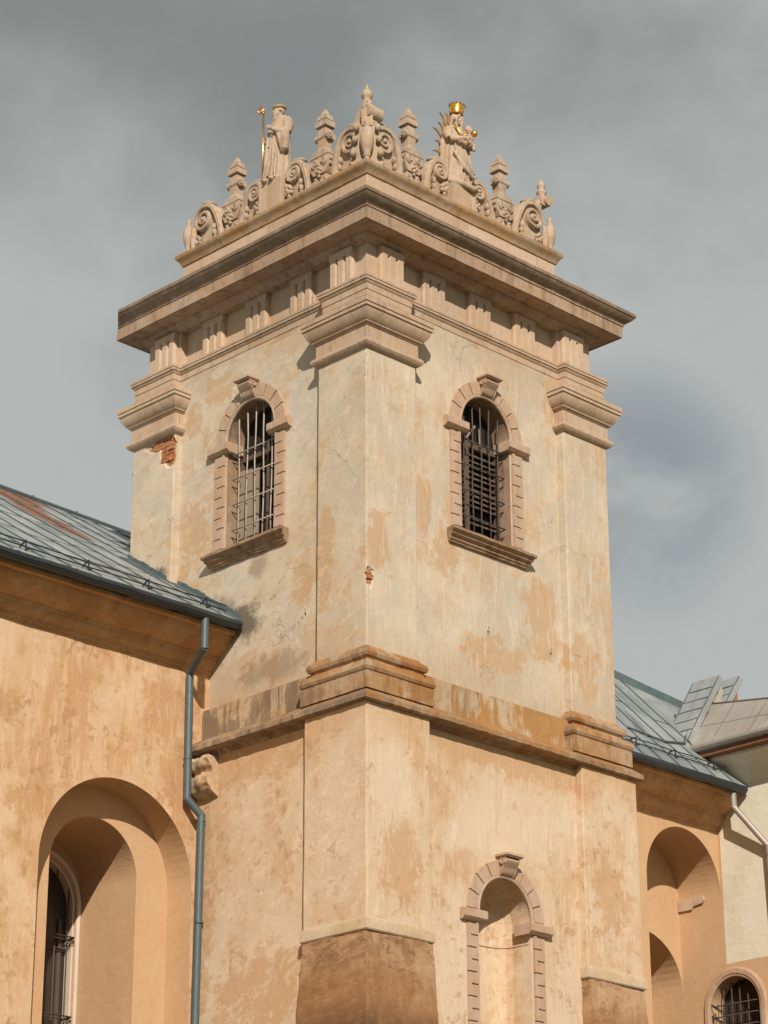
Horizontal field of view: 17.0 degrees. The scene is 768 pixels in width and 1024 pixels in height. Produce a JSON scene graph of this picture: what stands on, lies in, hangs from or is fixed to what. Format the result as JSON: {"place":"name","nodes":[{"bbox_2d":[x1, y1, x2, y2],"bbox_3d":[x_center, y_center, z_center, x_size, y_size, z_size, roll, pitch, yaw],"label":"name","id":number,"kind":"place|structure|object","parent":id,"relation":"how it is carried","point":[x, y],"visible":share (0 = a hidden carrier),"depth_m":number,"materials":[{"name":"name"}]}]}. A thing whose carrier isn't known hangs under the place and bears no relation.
{"place":"outdoors","nodes":[
{"label":"outdoors","id":0,"kind":"place"},
{"bbox_2d":[0,0,767,701],"label":"sky","id":1,"kind":"structure","parent":0,"point":[643,123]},
{"label":"ground","id":2,"kind":"structure","parent":0,"visible":0},
{"bbox_2d":[0,484,242,1023],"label":"church nave","id":3,"kind":"structure","parent":2,"relation":"on","point":[97,839],"depth_m":41.47,"materials":[{"name":"paint"}]},
{"bbox_2d":[41,849,80,1023],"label":"nave window","id":4,"kind":"structure","parent":3,"relation":"in","point":[59,938],"depth_m":42.10,"materials":[{"name":"metal"}]},
{"bbox_2d":[0,533,226,610],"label":"snow guard","id":5,"kind":"object","parent":3,"relation":"on","point":[91,568],"visible":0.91,"depth_m":41.39,"materials":[{"name":"grey metal"}]},
{"bbox_2d":[183,617,208,1023],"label":"downpipe","id":6,"kind":"object","parent":3,"relation":"attached to","point":[194,807],"visible":1,"depth_m":41.72,"materials":[{"name":"grey metal"}]},
{"bbox_2d":[117,158,648,1023],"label":"bell tower","id":7,"kind":"structure","parent":2,"relation":"on","point":[369,416],"depth_m":42.48,"materials":[{"name":"paint"}]},
{"bbox_2d":[183,219,196,250],"bbox_3d":[-3.585,-5.113,47.753,0.221,0.779,0.358,20,-30,-41],"label":"corner crest","id":8,"kind":"object","parent":7,"relation":"on","point":[189,235],"visible":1,"depth_m":47.69,"materials":[{"name":"stone"}]},
{"bbox_2d":[193,201,225,245],"bbox_3d":[-3.206,-5.312,47.624,0.342,1.021,0.896,20,-30,-41],"label":"scroll ornament","id":9,"kind":"object","parent":7,"relation":"on","point":[208,222],"visible":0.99,"depth_m":47.56,"materials":[{"name":"stone"}]},
{"bbox_2d":[222,157,246,231],"bbox_3d":[-2.723,-5.801,47.280,0.336,1.666,0.527,20,-30,-41],"label":"stone obelisk","id":10,"kind":"object","parent":7,"relation":"on","point":[237,185],"visible":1,"depth_m":47.23,"materials":[{"name":"beige stone"}]},
{"bbox_2d":[200,374,291,570],"bbox_3d":[-2.206,-0.720,43.886,0.735,3.261,2.064,20,-30,-41],"label":"arched window","id":11,"kind":"structure","parent":7,"relation":"in","point":[261,478],"depth_m":43.93,"materials":[{"name":"stone"}]},
{"bbox_2d":[239,179,263,222],"bbox_3d":[-2.332,-5.603,46.789,0.338,0.921,0.678,20,-30,-41],"label":"scroll ornament","id":12,"kind":"object","parent":7,"relation":"on","point":[249,206],"visible":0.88,"depth_m":46.76,"materials":[{"name":"stone"}]},
{"bbox_2d":[258,104,293,212],"bbox_3d":[-1.970,-6.412,46.656,0.547,2.357,0.782,20,-30,-41],"label":"saint statue","id":13,"kind":"object","parent":7,"relation":"on","point":[276,161],"visible":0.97,"depth_m":46.45,"materials":[{"name":"stone"}]},
{"bbox_2d":[284,158,314,197],"bbox_3d":[-1.490,-5.928,46.002,0.336,0.922,0.679,20,-30,-41],"label":"scroll ornament","id":14,"kind":"object","parent":7,"relation":"on","point":[299,176],"visible":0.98,"depth_m":45.94,"materials":[{"name":"stone"}]},
{"bbox_2d":[310,109,335,185],"bbox_3d":[-1.060,-6.444,45.722,0.338,1.662,0.532,20,-30,-41],"label":"stone obelisk","id":15,"kind":"object","parent":7,"relation":"on","point":[321,159],"visible":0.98,"depth_m":45.65,"materials":[{"name":"beige stone"}]},
{"bbox_2d":[331,85,402,174],"bbox_3d":[-0.295,-6.620,45.291,1.151,1.665,1.154,20,-30,-41],"label":"corner crest","id":16,"kind":"object","parent":7,"relation":"on","point":[366,134],"visible":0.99,"depth_m":45.05,"materials":[{"name":"stone"}]},
{"bbox_2d":[397,108,422,183],"bbox_3d":[0.440,-6.465,45.680,0.528,1.661,0.335,20,-30,-41],"label":"stone obelisk","id":17,"kind":"object","parent":7,"relation":"on","point":[409,138],"visible":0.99,"depth_m":45.62,"materials":[{"name":"beige stone"}]},
{"bbox_2d":[418,156,448,195],"bbox_3d":[0.880,-5.947,45.955,0.651,0.910,0.341,20,-30,-41],"label":"scroll ornament","id":18,"kind":"object","parent":7,"relation":"on","point":[434,175],"visible":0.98,"depth_m":45.89,"materials":[{"name":"stone"}]},
{"bbox_2d":[432,101,478,210],"bbox_3d":[1.341,-6.420,46.563,1.127,2.280,0.628,20,-30,-41],"label":"madonna statue","id":19,"kind":"object","parent":7,"relation":"on","point":[457,146],"visible":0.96,"depth_m":46.41,"materials":[{"name":"stone"}]},
{"bbox_2d":[474,179,495,220],"bbox_3d":[1.711,-5.618,46.704,0.676,0.861,0.343,20,-30,-41],"label":"scroll ornament","id":20,"kind":"object","parent":7,"relation":"on","point":[484,205],"visible":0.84,"depth_m":46.68,"materials":[{"name":"stone"}]},
{"bbox_2d":[443,372,537,569],"bbox_3d":[1.667,-0.745,43.868,2.063,3.258,0.737,20,-30,-41],"label":"arched window","id":21,"kind":"structure","parent":7,"relation":"in","point":[474,482],"depth_m":43.93,"materials":[{"name":"stone"}]},
{"bbox_2d":[489,155,513,228],"bbox_3d":[2.134,-5.837,47.231,0.530,1.662,0.339,20,-30,-41],"label":"stone obelisk","id":22,"kind":"object","parent":7,"relation":"on","point":[503,204],"visible":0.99,"depth_m":47.17,"materials":[{"name":"beige stone"}]},
{"bbox_2d":[510,198,543,243],"bbox_3d":[2.624,-5.354,47.570,0.896,1.019,0.341,20,-30,-41],"label":"scroll ornament","id":23,"kind":"object","parent":7,"relation":"on","point":[527,220],"visible":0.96,"depth_m":47.51,"materials":[{"name":"stone"}]},
{"bbox_2d":[533,179,555,248],"bbox_3d":[2.973,-5.516,47.904,0.400,1.591,0.351,20,-30,-41],"label":"corner crest","id":24,"kind":"object","parent":7,"relation":"on","point":[541,200],"visible":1,"depth_m":47.86,"materials":[{"name":"stone"}]},
{"bbox_2d":[614,670,747,1023],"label":"church wing","id":25,"kind":"structure","parent":2,"relation":"on","point":[680,819],"depth_m":51.57,"materials":[{"name":"beige paint"}]},
{"bbox_2d":[622,735,726,771],"bbox_3d":[4.231,4.264,49.402,7.301,0.190,0.440,20,-30,-41],"label":"snow guard","id":26,"kind":"object","parent":25,"relation":"on","point":[675,755],"visible":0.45,"depth_m":50.65,"materials":[{"name":"grey metal"}]},
{"bbox_2d":[668,675,722,782],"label":"fire wall","id":27,"kind":"structure","parent":25,"relation":"on","point":[702,696],"depth_m":53.41,"materials":[{"name":"grey metal"}]},
{"bbox_2d":[721,676,742,701],"bbox_3d":[7.150,4.272,54.428,0.824,1.698,0.636,20,-30,-41],"label":"fire wall stub","id":28,"kind":"object","parent":25,"relation":"on","point":[730,687],"visible":0.21,"depth_m":54.59,"materials":[{"name":"metal"}]},
{"bbox_2d":[652,697,767,1023],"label":"cream house","id":29,"kind":"structure","parent":2,"relation":"on","point":[724,946],"depth_m":51.26,"materials":[{"name":"paint"}]},
{"bbox_2d":[704,966,767,1023],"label":"arched window","id":30,"kind":"structure","parent":29,"relation":"in","point":[746,1001],"depth_m":50.68,"materials":[{"name":"stone"}]},
{"bbox_2d":[730,792,767,874],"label":"downpipe","id":31,"kind":"object","parent":29,"relation":"attached to","point":[749,824],"visible":1,"depth_m":51.00,"materials":[{"name":"metal"}]}
]}

